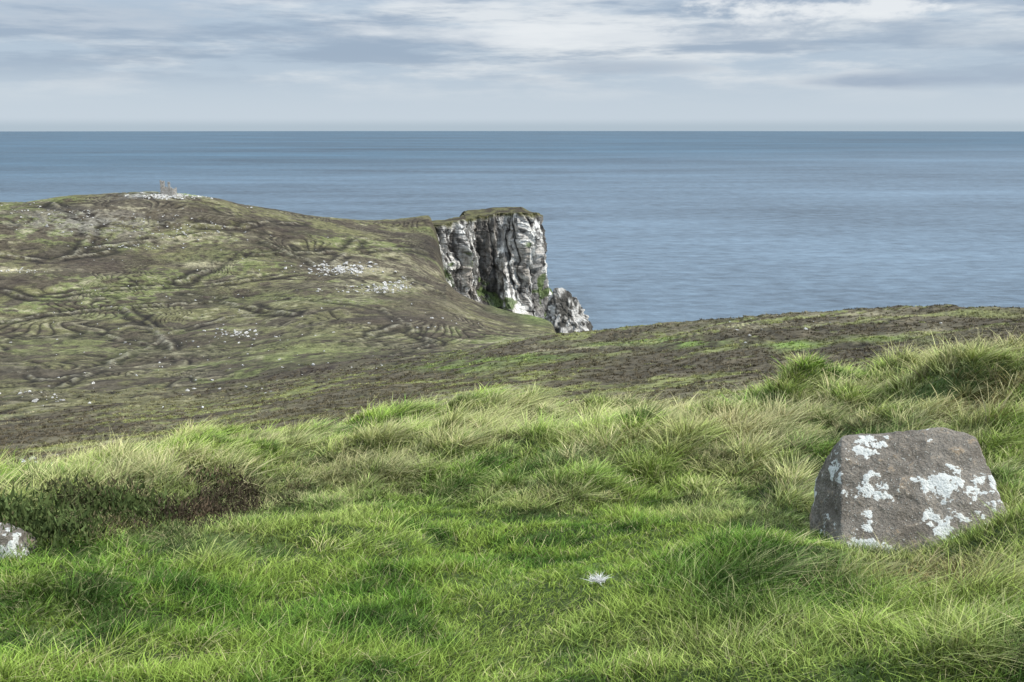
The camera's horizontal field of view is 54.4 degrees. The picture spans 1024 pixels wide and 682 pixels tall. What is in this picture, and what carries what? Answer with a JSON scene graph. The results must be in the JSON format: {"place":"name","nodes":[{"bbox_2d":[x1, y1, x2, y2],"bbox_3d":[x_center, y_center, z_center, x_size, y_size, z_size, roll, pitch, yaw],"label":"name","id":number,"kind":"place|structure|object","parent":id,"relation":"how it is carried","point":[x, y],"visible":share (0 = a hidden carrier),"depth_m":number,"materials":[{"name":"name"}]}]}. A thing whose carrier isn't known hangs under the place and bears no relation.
{"place":"outdoors","nodes":[
{"label":"outdoors","id":0,"kind":"place"},
{"bbox_2d":[432,207,552,318],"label":"sea cliff","id":1,"kind":"structure","parent":0,"point":[495,257],"depth_m":1010.83,"materials":[{"name":"grey stone"}]},
{"bbox_2d":[0,191,1023,681],"bbox_3d":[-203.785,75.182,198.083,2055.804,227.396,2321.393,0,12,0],"label":"ground","id":2,"kind":"structure","parent":0,"point":[84,305],"depth_m":345.32,"materials":[{"name":"green plant"}]},
{"bbox_2d":[0,522,38,559],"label":"boulder","id":3,"kind":"object","parent":2,"relation":"on","point":[11,539],"visible":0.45,"depth_m":4.66,"materials":[{"name":"grey stone"}]},
{"bbox_2d":[0,461,316,556],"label":"heather","id":4,"kind":"object","parent":2,"relation":"on","point":[114,503],"visible":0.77,"depth_m":6.04,"materials":[{"name":"green plant"}]},
{"bbox_2d":[160,180,176,195],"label":"ruined signal tower","id":5,"kind":"structure","parent":2,"relation":"on","point":[167,191],"depth_m":811.56,"materials":[{"name":"grey stone"}]},
{"bbox_2d":[0,192,941,461],"bbox_3d":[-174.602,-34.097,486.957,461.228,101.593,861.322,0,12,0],"label":"scattered stones","id":6,"kind":"object","parent":2,"relation":"on","point":[338,268],"visible":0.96,"depth_m":660.06,"materials":[{"name":"grey stone"}]},
{"bbox_2d":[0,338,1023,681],"bbox_3d":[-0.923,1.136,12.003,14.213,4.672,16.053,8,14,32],"label":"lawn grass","id":7,"kind":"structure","parent":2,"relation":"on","point":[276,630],"depth_m":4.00,"materials":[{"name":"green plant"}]},
{"bbox_2d":[0,325,1023,681],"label":"long grass","id":8,"kind":"structure","parent":2,"relation":"on","point":[676,423],"depth_m":7.75,"materials":[{"name":"green plant"}]},
{"bbox_2d":[0,303,1023,469],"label":"moor scrub","id":9,"kind":"object","parent":2,"relation":"on","point":[424,389],"visible":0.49,"depth_m":132.22,"materials":[{"name":"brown plant"}]},
{"bbox_2d":[544,288,592,332],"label":"sea stack","id":10,"kind":"object","parent":2,"relation":"on","point":[565,310],"visible":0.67,"depth_m":858.51,"materials":[{"name":"grey stone"}]},
{"bbox_2d":[581,571,611,583],"bbox_3d":[0.361,0.976,4.122,0.144,0.032,0.137,9,15,36],"label":"wool scrap","id":11,"kind":"object","parent":2,"relation":"on","point":[598,578],"visible":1,"depth_m":4.11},
{"bbox_2d":[809,427,1006,552],"bbox_3d":[2.038,0.913,5.211,0.958,1.013,1.411,2,12,11],"label":"boulder","id":12,"kind":"object","parent":2,"relation":"on","point":[915,485],"visible":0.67,"depth_m":4.84,"materials":[{"name":"grey stone"}]},
{"bbox_2d":[0,131,1023,329],"bbox_3d":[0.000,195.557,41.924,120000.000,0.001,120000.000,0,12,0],"label":"sea","id":13,"kind":"structure","parent":0,"point":[646,227],"depth_m":3088.75,"materials":[{"name":"liquid"}]},
{"bbox_2d":[0,0,1023,130],"label":"sky","id":14,"kind":"structure","parent":0,"point":[66,65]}
]}

